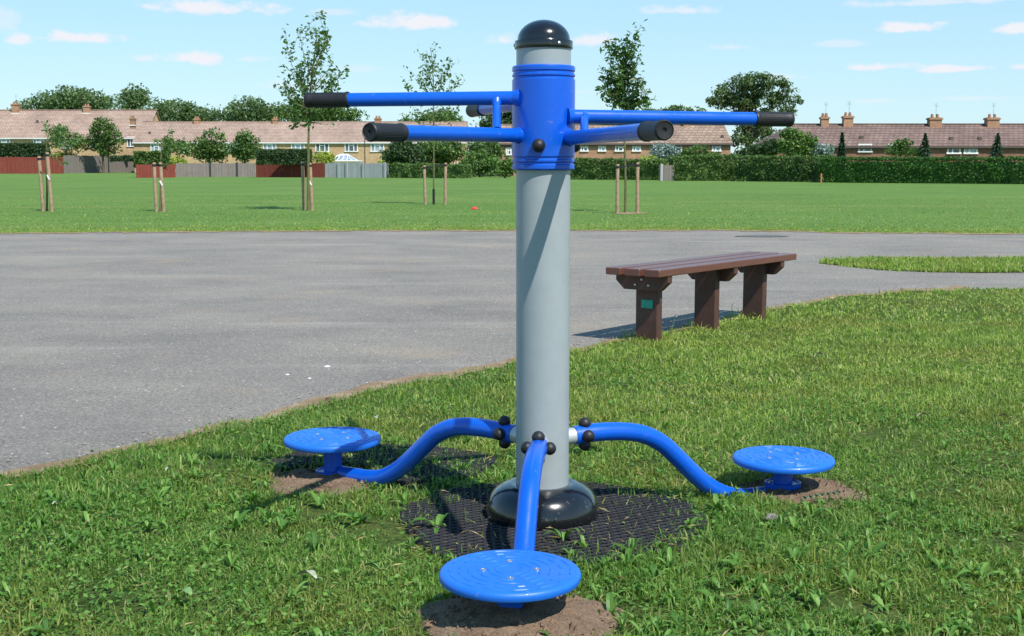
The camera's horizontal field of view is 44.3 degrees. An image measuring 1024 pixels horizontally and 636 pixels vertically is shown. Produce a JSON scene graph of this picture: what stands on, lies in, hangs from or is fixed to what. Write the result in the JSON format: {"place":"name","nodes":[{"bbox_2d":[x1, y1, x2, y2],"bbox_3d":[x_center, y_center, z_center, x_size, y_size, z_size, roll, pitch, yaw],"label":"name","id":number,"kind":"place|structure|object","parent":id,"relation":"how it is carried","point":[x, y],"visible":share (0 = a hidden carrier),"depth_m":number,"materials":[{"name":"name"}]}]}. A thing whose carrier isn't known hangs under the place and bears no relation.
{"place":"outdoors","nodes":[
{"label":"outdoors","id":0,"kind":"place"},
{"bbox_2d":[0,102,160,170],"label":"terrace","id":1,"kind":"structure","parent":0,"point":[18,124],"depth_m":176.87,"materials":[{"name":"brown tile"}]},
{"bbox_2d":[126,139,133,146],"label":"window","id":2,"kind":"structure","parent":1,"relation":"in","point":[129,141],"depth_m":174.27,"materials":[{"name":"white paint"}]},
{"bbox_2d":[129,116,468,172],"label":"terrace","id":3,"kind":"structure","parent":0,"point":[344,137],"depth_m":166.01,"materials":[{"name":"brown tile"}]},
{"bbox_2d":[150,144,161,150],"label":"window","id":4,"kind":"structure","parent":3,"relation":"in","point":[152,146],"depth_m":164.47,"materials":[{"name":"white paint"}]},
{"bbox_2d":[263,144,275,148],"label":"window","id":5,"kind":"structure","parent":3,"relation":"in","point":[266,146],"depth_m":164.47,"materials":[{"name":"white glass"}]},
{"bbox_2d":[291,144,304,148],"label":"window","id":6,"kind":"structure","parent":3,"relation":"in","point":[299,146],"depth_m":164.47,"materials":[{"name":"white glass"}]},
{"bbox_2d":[315,144,329,151],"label":"window","id":7,"kind":"structure","parent":3,"relation":"in","point":[318,147],"depth_m":164.47,"materials":[{"name":"white paint"}]},
{"bbox_2d":[344,144,357,151],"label":"window","id":8,"kind":"structure","parent":3,"relation":"in","point":[348,147],"depth_m":164.47,"materials":[{"name":"white paint"}]},
{"bbox_2d":[370,144,383,151],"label":"window","id":9,"kind":"structure","parent":3,"relation":"in","point":[374,147],"depth_m":164.47,"materials":[{"name":"white paint"}]},
{"bbox_2d":[0,286,971,478],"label":"dirt margin","id":10,"kind":"object","parent":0,"point":[314,400],"visible":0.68,"depth_m":6.29,"materials":[{"name":"brown soil"}]},
{"bbox_2d":[0,230,1023,471],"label":"tarmac","id":11,"kind":"structure","parent":0,"point":[107,339],"depth_m":10.16,"materials":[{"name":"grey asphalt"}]},
{"bbox_2d":[0,229,1023,234],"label":"dirt margin","id":12,"kind":"object","parent":11,"relation":"on","point":[502,230],"visible":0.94,"depth_m":21.22,"materials":[{"name":"brown soil"}]},
{"bbox_2d":[739,235,782,236],"bbox_3d":[3.935,-1.299,19.903,0.856,0.001,0.535,0,7,0],"label":"tarmac patch","id":13,"kind":"object","parent":11,"relation":"on","point":[761,236],"visible":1,"depth_m":19.73,"materials":[{"name":"grey asphalt"}]},
{"bbox_2d":[820,259,1023,271],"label":"grass island","id":14,"kind":"structure","parent":11,"relation":"on","point":[930,271],"depth_m":13.41,"materials":[{"name":"plant"}]},
{"bbox_2d":[0,172,1023,232],"bbox_3d":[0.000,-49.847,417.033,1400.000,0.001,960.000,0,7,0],"label":"ground","id":15,"kind":"structure","parent":0,"point":[117,186],"depth_m":37.61,"materials":[{"name":"green plant"}]},
{"bbox_2d":[0,141,50,162],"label":"hedge","id":16,"kind":"object","parent":15,"relation":"on","point":[23,149],"visible":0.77,"depth_m":154.67,"materials":[{"name":"green plant"}]},
{"bbox_2d":[0,156,63,173],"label":"wooden fence","id":17,"kind":"object","parent":15,"relation":"on","point":[18,165],"visible":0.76,"depth_m":151.42,"materials":[{"name":"red wood"}]},
{"bbox_2d":[37,156,44,210],"bbox_3d":[-11.430,-3.169,30.621,0.189,1.535,0.090,0,7,0],"label":"wooden stake","id":18,"kind":"object","parent":15,"relation":"on","point":[39,158],"visible":0.91,"depth_m":30.57,"materials":[{"name":"brown wood"}]},
{"bbox_2d":[43,152,53,211],"bbox_3d":[-11.180,-3.179,30.340,0.203,1.623,0.096,0,7,0],"label":"wooden stake","id":19,"kind":"object","parent":15,"relation":"on","point":[46,154],"visible":0.92,"depth_m":30.30,"materials":[{"name":"brown wood"}]},
{"bbox_2d":[41,120,78,210],"bbox_3d":[-10.956,-3.663,30.625,0.908,2.315,0.590,-3,7,-21],"label":"sapling","id":20,"kind":"object","parent":15,"relation":"on","point":[53,137],"visible":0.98,"depth_m":30.51,"materials":[{"name":"green plant"}]},
{"bbox_2d":[51,149,75,156],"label":"garden shrub","id":21,"kind":"object","parent":15,"relation":"on","point":[60,154],"visible":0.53,"depth_m":161.35,"materials":[{"name":"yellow plant"}]},
{"bbox_2d":[44,124,89,155],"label":"garden shrub","id":22,"kind":"object","parent":15,"relation":"on","point":[76,146],"visible":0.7,"depth_m":161.00,"materials":[{"name":"green plant"}]},
{"bbox_2d":[7,85,127,109],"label":"broadleaf tree","id":23,"kind":"object","parent":15,"relation":"on","point":[72,98],"visible":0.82,"depth_m":200.60,"materials":[{"name":"green plant"}]},
{"bbox_2d":[63,155,134,172],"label":"wooden fence","id":24,"kind":"object","parent":15,"relation":"on","point":[84,164],"visible":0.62,"depth_m":164.60,"materials":[{"name":"wood"}]},
{"bbox_2d":[84,116,124,172],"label":"garden tree","id":25,"kind":"object","parent":15,"relation":"on","point":[100,139],"visible":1,"depth_m":160.77,"materials":[{"name":"green plant"}]},
{"bbox_2d":[109,155,133,161],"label":"hedge","id":26,"kind":"object","parent":15,"relation":"on","point":[118,158],"visible":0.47,"depth_m":159.78,"materials":[{"name":"green plant"}]},
{"bbox_2d":[114,83,155,109],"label":"broadleaf tree","id":27,"kind":"object","parent":15,"relation":"on","point":[137,98],"visible":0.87,"depth_m":221.22,"materials":[{"name":"green plant"}]},
{"bbox_2d":[132,150,170,167],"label":"hedge","id":28,"kind":"object","parent":15,"relation":"on","point":[145,157],"visible":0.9,"depth_m":107.14,"materials":[{"name":"green plant"}]},
{"bbox_2d":[135,164,174,177],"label":"wooden fence","id":29,"kind":"object","parent":15,"relation":"on","point":[144,171],"visible":0.7,"depth_m":106.30,"materials":[{"name":"red wood"}]},
{"bbox_2d":[152,162,158,211],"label":"wooden stake","id":30,"kind":"object","parent":15,"relation":"on","point":[154,164],"visible":0.92,"depth_m":30.32,"materials":[{"name":"brown wood"}]},
{"bbox_2d":[157,162,165,211],"bbox_3d":[-8.459,-3.060,30.355,0.172,1.382,0.096,0,7,0],"label":"wooden stake","id":31,"kind":"object","parent":15,"relation":"on","point":[162,186],"visible":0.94,"depth_m":30.31,"materials":[{"name":"brown wood"}]},
{"bbox_2d":[153,126,185,211],"bbox_3d":[-8.191,-3.525,30.217,0.870,2.140,0.403,3,8,22],"label":"sapling","id":32,"kind":"object","parent":15,"relation":"on","point":[168,145],"visible":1,"depth_m":30.19,"materials":[{"name":"green plant"}]},
{"bbox_2d":[159,136,197,157],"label":"garden shrub","id":33,"kind":"object","parent":15,"relation":"on","point":[186,148],"visible":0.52,"depth_m":138.42,"materials":[{"name":"green plant"}]},
{"bbox_2d":[170,155,188,168],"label":"garden shrub","id":34,"kind":"object","parent":15,"relation":"on","point":[175,159],"visible":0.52,"depth_m":124.72,"materials":[{"name":"yellow plant"}]},
{"bbox_2d":[139,97,230,120],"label":"broadleaf tree","id":35,"kind":"object","parent":15,"relation":"on","point":[185,112],"visible":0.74,"depth_m":195.75,"materials":[{"name":"green plant"}]},
{"bbox_2d":[192,127,230,162],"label":"garden tree","id":36,"kind":"object","parent":15,"relation":"on","point":[214,150],"visible":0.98,"depth_m":138.37,"materials":[{"name":"green plant"}]},
{"bbox_2d":[175,162,255,176],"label":"wooden fence","id":37,"kind":"object","parent":15,"relation":"on","point":[215,169],"visible":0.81,"depth_m":113.70,"materials":[{"name":"wood"}]},
{"bbox_2d":[228,127,263,162],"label":"garden tree","id":38,"kind":"object","parent":15,"relation":"on","point":[243,148],"visible":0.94,"depth_m":136.37,"materials":[{"name":"green plant"}]},
{"bbox_2d":[222,94,286,120],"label":"broadleaf tree","id":39,"kind":"object","parent":15,"relation":"on","point":[257,110],"visible":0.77,"depth_m":195.90,"materials":[{"name":"green plant"}]},
{"bbox_2d":[255,148,312,165],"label":"hedge","id":40,"kind":"object","parent":15,"relation":"on","point":[277,156],"visible":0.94,"depth_m":108.14,"materials":[{"name":"green plant"}]},
{"bbox_2d":[256,163,324,176],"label":"wooden fence","id":41,"kind":"object","parent":15,"relation":"on","point":[289,170],"visible":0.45,"depth_m":110.21,"materials":[{"name":"red wood"}]},
{"bbox_2d":[301,161,306,209],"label":"wooden stake","id":42,"kind":"object","parent":15,"relation":"on","point":[303,185],"visible":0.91,"depth_m":31.14,"materials":[{"name":"brown wood"}]},
{"bbox_2d":[306,163,313,209],"bbox_3d":[-5.011,-3.157,31.188,0.175,1.373,0.096,0,7,0],"label":"wooden stake","id":43,"kind":"object","parent":15,"relation":"on","point":[311,196],"visible":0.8,"depth_m":31.16,"materials":[{"name":"brown wood"}]},
{"bbox_2d":[273,10,349,210],"bbox_3d":[-5.032,-4.996,30.793,1.832,4.920,1.604,-5,8,-33],"label":"sapling","id":44,"kind":"object","parent":15,"relation":"on","point":[311,112],"visible":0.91,"depth_m":30.59,"materials":[{"name":"green plant"}]},
{"bbox_2d":[272,93,369,120],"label":"broadleaf tree","id":45,"kind":"object","parent":15,"relation":"on","point":[333,114],"visible":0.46,"depth_m":186.27,"materials":[{"name":"green plant"}]},
{"bbox_2d":[312,149,337,163],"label":"garden shrub","id":46,"kind":"object","parent":15,"relation":"on","point":[327,157],"visible":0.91,"depth_m":124.50,"materials":[{"name":"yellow plant"}]},
{"bbox_2d":[330,154,361,162],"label":"conservatory","id":47,"kind":"object","parent":15,"relation":"on","point":[344,157],"visible":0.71,"depth_m":127.63,"materials":[{"name":"white glass"}]},
{"bbox_2d":[325,162,388,177],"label":"wooden fence","id":48,"kind":"object","parent":15,"relation":"on","point":[350,170],"visible":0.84,"depth_m":106.63,"materials":[{"name":"grey wood"}]},
{"bbox_2d":[378,141,428,166],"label":"garden tree","id":49,"kind":"object","parent":15,"relation":"on","point":[404,152],"visible":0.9,"depth_m":110.31,"materials":[{"name":"green plant"}]},
{"bbox_2d":[423,165,432,203],"bbox_3d":[-2.391,-3.685,35.771,0.286,1.307,0.090,0,7,0],"label":"wooden stake","id":50,"kind":"object","parent":15,"relation":"on","point":[424,182],"visible":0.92,"depth_m":35.72,"materials":[{"name":"brown wood"}]},
{"bbox_2d":[387,161,471,177],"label":"hedge","id":51,"kind":"object","parent":15,"relation":"on","point":[410,170],"visible":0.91,"depth_m":103.45,"materials":[{"name":"green plant"}]},
{"bbox_2d":[398,107,462,120],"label":"broadleaf tree","id":52,"kind":"object","parent":15,"relation":"on","point":[439,118],"visible":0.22,"depth_m":181.47,"materials":[{"name":"green plant"}]},
{"bbox_2d":[400,41,464,203],"bbox_3d":[-2.213,-5.458,35.576,1.836,4.675,1.356,0,7,0],"label":"sapling","id":53,"kind":"object","parent":15,"relation":"on","point":[432,67],"visible":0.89,"depth_m":35.38,"materials":[{"name":"green plant"}]},
{"bbox_2d":[435,163,446,203],"bbox_3d":[-2.013,-3.720,35.767,0.346,1.378,0.090,0,7,0],"label":"wooden stake","id":54,"kind":"object","parent":15,"relation":"on","point":[445,182],"visible":0.9,"depth_m":35.71,"materials":[{"name":"brown wood"}]},
{"bbox_2d":[416,141,466,164],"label":"garden tree","id":55,"kind":"object","parent":15,"relation":"on","point":[447,152],"visible":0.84,"depth_m":112.19,"materials":[{"name":"green plant"}]},
{"bbox_2d":[458,149,501,176],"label":"garden shrub","id":56,"kind":"object","parent":15,"relation":"on","point":[484,166],"visible":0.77,"depth_m":110.97,"materials":[{"name":"green plant"}]},
{"bbox_2d":[464,142,505,175],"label":"garden tree","id":57,"kind":"object","parent":15,"relation":"on","point":[494,150],"visible":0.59,"depth_m":116.71,"materials":[{"name":"green plant"}]},
{"bbox_2d":[470,112,511,127],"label":"broadleaf tree","id":58,"kind":"object","parent":15,"relation":"on","point":[486,121],"visible":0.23,"depth_m":157.48,"materials":[{"name":"green plant"}]},
{"bbox_2d":[492,156,515,177],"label":"garden shrub","id":59,"kind":"object","parent":15,"relation":"on","point":[504,169],"visible":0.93,"depth_m":103.12,"materials":[{"name":"green plant"}]},
{"bbox_2d":[570,157,666,179],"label":"hedge","id":60,"kind":"object","parent":15,"relation":"on","point":[595,169],"visible":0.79,"depth_m":92.37,"materials":[{"name":"green plant"}]},
{"bbox_2d":[615,164,624,212],"bbox_3d":[2.522,-2.913,29.316,0.222,1.341,0.090,0,7,0],"label":"wooden stake","id":61,"kind":"object","parent":15,"relation":"on","point":[617,190],"visible":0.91,"depth_m":29.27,"materials":[{"name":"brown wood"}]},
{"bbox_2d":[595,19,656,211],"bbox_3d":[2.658,-4.673,29.476,1.487,4.595,1.306,0,7,0],"label":"sapling","id":62,"kind":"object","parent":15,"relation":"on","point":[616,97],"visible":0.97,"depth_m":29.20,"materials":[{"name":"green plant"}]},
{"bbox_2d":[612,212,644,213],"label":"bare earth","id":63,"kind":"structure","parent":15,"relation":"on","point":[628,212],"depth_m":29.52,"materials":[{"name":"brown soil"}]},
{"bbox_2d":[627,162,638,212],"bbox_3d":[2.839,-2.963,29.568,0.309,1.380,0.090,0,7,0],"label":"wooden stake","id":64,"kind":"object","parent":15,"relation":"on","point":[637,186],"visible":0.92,"depth_m":29.51,"materials":[{"name":"brown wood"}]},
{"bbox_2d":[640,154,660,163],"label":"garden shrub","id":65,"kind":"object","parent":15,"relation":"on","point":[650,156],"visible":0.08,"depth_m":97.32,"materials":[{"name":"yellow plant"}]},
{"bbox_2d":[645,141,680,164],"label":"garden shrub","id":66,"kind":"object","parent":15,"relation":"on","point":[659,151],"visible":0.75,"depth_m":98.82,"materials":[{"name":"green plant"}]},
{"bbox_2d":[659,164,673,180],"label":"wooden fence","id":67,"kind":"object","parent":15,"relation":"on","point":[663,176],"visible":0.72,"depth_m":86.39,"materials":[{"name":"grey wood"}]},
{"bbox_2d":[657,103,705,110],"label":"broadleaf tree","id":68,"kind":"object","parent":15,"relation":"on","point":[676,108],"visible":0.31,"depth_m":187.37,"materials":[{"name":"green plant"}]},
{"bbox_2d":[676,143,720,160],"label":"garden shrub","id":69,"kind":"object","parent":15,"relation":"on","point":[689,151],"visible":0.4,"depth_m":96.90,"materials":[{"name":"green plant"}]},
{"bbox_2d":[668,153,738,180],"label":"hedge","id":70,"kind":"object","parent":15,"relation":"on","point":[709,167],"visible":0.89,"depth_m":86.45,"materials":[{"name":"green plant"}]},
{"bbox_2d":[705,71,803,146],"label":"spreading tree","id":71,"kind":"object","parent":15,"relation":"on","point":[741,99],"visible":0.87,"depth_m":125.65,"materials":[{"name":"green plant"}]},
{"bbox_2d":[731,138,781,156],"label":"garden shrub","id":72,"kind":"object","parent":15,"relation":"on","point":[771,145],"visible":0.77,"depth_m":96.82,"materials":[{"name":"green plant"}]},
{"bbox_2d":[732,154,837,181],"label":"hedge","id":73,"kind":"object","parent":15,"relation":"on","point":[777,168],"visible":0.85,"depth_m":82.38,"materials":[{"name":"green plant"}]},
{"bbox_2d":[777,127,818,160],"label":"garden tree","id":74,"kind":"object","parent":15,"relation":"on","point":[799,143],"visible":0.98,"depth_m":90.80,"materials":[{"name":"green plant"}]},
{"bbox_2d":[806,143,834,160],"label":"garden shrub","id":75,"kind":"object","parent":15,"relation":"on","point":[823,150],"visible":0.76,"depth_m":90.92,"materials":[{"name":"green plant"}]},
{"bbox_2d":[836,132,845,161],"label":"conifer","id":76,"kind":"object","parent":15,"relation":"on","point":[841,147],"visible":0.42,"depth_m":97.00,"materials":[{"name":"green plant"}]},
{"bbox_2d":[883,137,919,161],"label":"garden shrub","id":77,"kind":"object","parent":15,"relation":"on","point":[896,148],"visible":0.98,"depth_m":97.95,"materials":[{"name":"green plant"}]},
{"bbox_2d":[816,155,1023,183],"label":"hedge","id":78,"kind":"object","parent":15,"relation":"on","point":[989,170],"visible":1,"depth_m":75.12,"materials":[{"name":"green plant"}]},
{"bbox_2d":[917,133,931,161],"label":"conifer","id":79,"kind":"object","parent":15,"relation":"on","point":[924,150],"visible":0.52,"depth_m":96.99,"materials":[{"name":"green plant"}]},
{"bbox_2d":[989,133,1003,161],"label":"conifer","id":80,"kind":"object","parent":15,"relation":"on","point":[997,149],"visible":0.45,"depth_m":96.99,"materials":[{"name":"green plant"}]},
{"bbox_2d":[0,285,1023,635],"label":"lawn","id":81,"kind":"structure","parent":0,"point":[394,528],"depth_m":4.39,"materials":[{"name":"plant"}]},
{"bbox_2d":[178,587,196,594],"bbox_3d":[-0.832,0.699,3.216,0.063,0.015,0.030,0,6,35],"label":"fallen leaf","id":82,"kind":"object","parent":81,"relation":"on","point":[188,590],"visible":1,"depth_m":3.22,"materials":[{"name":"green plant"}]},
{"bbox_2d":[297,570,322,578],"bbox_3d":[-0.538,0.681,3.348,0.078,0.018,0.037,4,-7,30],"label":"fallen leaf","id":83,"kind":"object","parent":81,"relation":"on","point":[313,573],"visible":1,"depth_m":3.35,"materials":[{"name":"white plant"}]},
{"bbox_2d":[269,468,369,494],"bbox_3d":[-0.657,0.576,4.502,0.419,0.034,0.400,0,7,0],"label":"sand patch","id":84,"kind":"object","parent":81,"relation":"on","point":[308,477],"visible":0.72,"depth_m":4.43,"materials":[{"name":"brown sand"}]},
{"bbox_2d":[267,443,496,485],"bbox_3d":[-0.474,0.543,4.773,0.824,0.021,0.563,3,8,24],"label":"rubber mat","id":85,"kind":"object","parent":81,"relation":"on","point":[430,468],"visible":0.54,"depth_m":4.75,"materials":[{"name":"black rubber"}]},
{"bbox_2d":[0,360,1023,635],"bbox_3d":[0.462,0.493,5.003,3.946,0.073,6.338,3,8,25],"label":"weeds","id":86,"kind":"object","parent":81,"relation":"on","point":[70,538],"visible":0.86,"depth_m":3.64,"materials":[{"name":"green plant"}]},
{"bbox_2d":[0,348,1023,635],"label":"clippings","id":87,"kind":"object","parent":81,"relation":"on","point":[600,508],"visible":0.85,"depth_m":4.00,"materials":[{"name":"plant"}]},
{"bbox_2d":[417,595,622,635],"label":"sand patch","id":88,"kind":"object","parent":81,"relation":"on","point":[492,616],"visible":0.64,"depth_m":3.06,"materials":[{"name":"beige sand"}]},
{"bbox_2d":[399,481,707,567],"bbox_3d":[0.125,0.638,3.996,0.978,0.020,0.966,0,7,0],"label":"rubber mat","id":89,"kind":"object","parent":81,"relation":"on","point":[619,512],"visible":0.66,"depth_m":3.90,"materials":[{"name":"black rubber"}]},
{"bbox_2d":[283,20,834,607],"bbox_3d":[0.148,-0.090,3.758,1.946,1.608,1.835,0,7,0],"label":"exercise station","id":90,"kind":"object","parent":81,"relation":"on","point":[541,490],"visible":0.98,"depth_m":3.86,"materials":[{"name":"grey paint"}]},
{"bbox_2d":[263,465,868,635],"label":"soil crumbs","id":91,"kind":"object","parent":81,"relation":"on","point":[577,629],"visible":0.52,"depth_m":3.18,"materials":[{"name":"brown soil"}]},
{"bbox_2d":[606,251,796,340],"bbox_3d":[1.352,-0.113,8.715,0.404,0.582,1.916,6,9,38],"label":"park bench","id":92,"kind":"object","parent":81,"relation":"on","point":[649,282],"visible":0.93,"depth_m":8.62,"materials":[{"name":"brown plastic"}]},
{"bbox_2d":[763,513,777,521],"bbox_3d":[0.823,0.632,3.974,0.058,0.029,0.044,0,7,0],"label":"stone","id":93,"kind":"object","parent":81,"relation":"on","point":[769,515],"visible":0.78,"depth_m":3.96,"materials":[{"name":"grey stone"}]},
{"bbox_2d":[737,475,869,507],"bbox_3d":[1.006,0.598,4.357,0.422,0.026,0.420,-4,8,-32],"label":"sand patch","id":94,"kind":"object","parent":81,"relation":"on","point":[817,487],"visible":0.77,"depth_m":4.32,"materials":[{"name":"brown sand"}]},
{"bbox_2d":[801,490,841,499],"bbox_3d":[1.027,0.588,4.173,0.150,0.013,0.056,-7,-10,-9],"label":"leaf sprig","id":95,"kind":"object","parent":94,"relation":"on","point":[816,495],"visible":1,"depth_m":4.17,"materials":[{"name":"green plant"}]},
{"bbox_2d":[0,196,1023,272],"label":"grass","id":96,"kind":"structure","parent":0,"point":[966,264],"depth_m":22.44,"materials":[{"name":"green plant"}]},
{"bbox_2d":[0,0,1023,164],"label":"sky","id":97,"kind":"structure","parent":0,"point":[895,61],"materials":[{"name":"blue"}]},
{"bbox_2d":[498,124,732,175],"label":"terrace","id":98,"kind":"structure","parent":0,"point":[715,138],"depth_m":119.99,"materials":[{"name":"orange brick"}]},
{"bbox_2d":[580,146,588,151],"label":"window","id":99,"kind":"structure","parent":98,"relation":"in","point":[583,148],"depth_m":119.83,"materials":[{"name":"white paint"}]},
{"bbox_2d":[598,146,606,151],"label":"window","id":100,"kind":"structure","parent":98,"relation":"in","point":[600,148],"depth_m":119.83,"materials":[{"name":"white paint"}]},
{"bbox_2d":[614,146,623,151],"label":"window","id":101,"kind":"structure","parent":98,"relation":"in","point":[617,148],"depth_m":119.83,"materials":[{"name":"white paint"}]},
{"bbox_2d":[632,146,641,151],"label":"window","id":102,"kind":"structure","parent":98,"relation":"in","point":[634,148],"depth_m":119.83,"materials":[{"name":"white paint"}]},
{"bbox_2d":[711,146,721,151],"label":"window","id":103,"kind":"structure","parent":98,"relation":"in","point":[714,148],"depth_m":119.83,"materials":[{"name":"white glass"}]},
{"bbox_2d":[751,103,1023,161],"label":"terrace","id":104,"kind":"structure","parent":0,"point":[943,139],"depth_m":109.16,"materials":[{"name":"brown tile"}]},
{"bbox_2d":[857,144,872,151],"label":"window","id":105,"kind":"structure","parent":104,"relation":"in","point":[859,150],"depth_m":106.96,"materials":[{"name":"white paint"}]},
{"bbox_2d":[946,149,961,153],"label":"window","id":106,"kind":"structure","parent":104,"relation":"in","point":[949,151],"depth_m":107.01,"materials":[{"name":"white paint"}]},
{"bbox_2d":[963,149,977,153],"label":"window","id":107,"kind":"structure","parent":104,"relation":"in","point":[966,151],"depth_m":107.02,"materials":[{"name":"white paint"}]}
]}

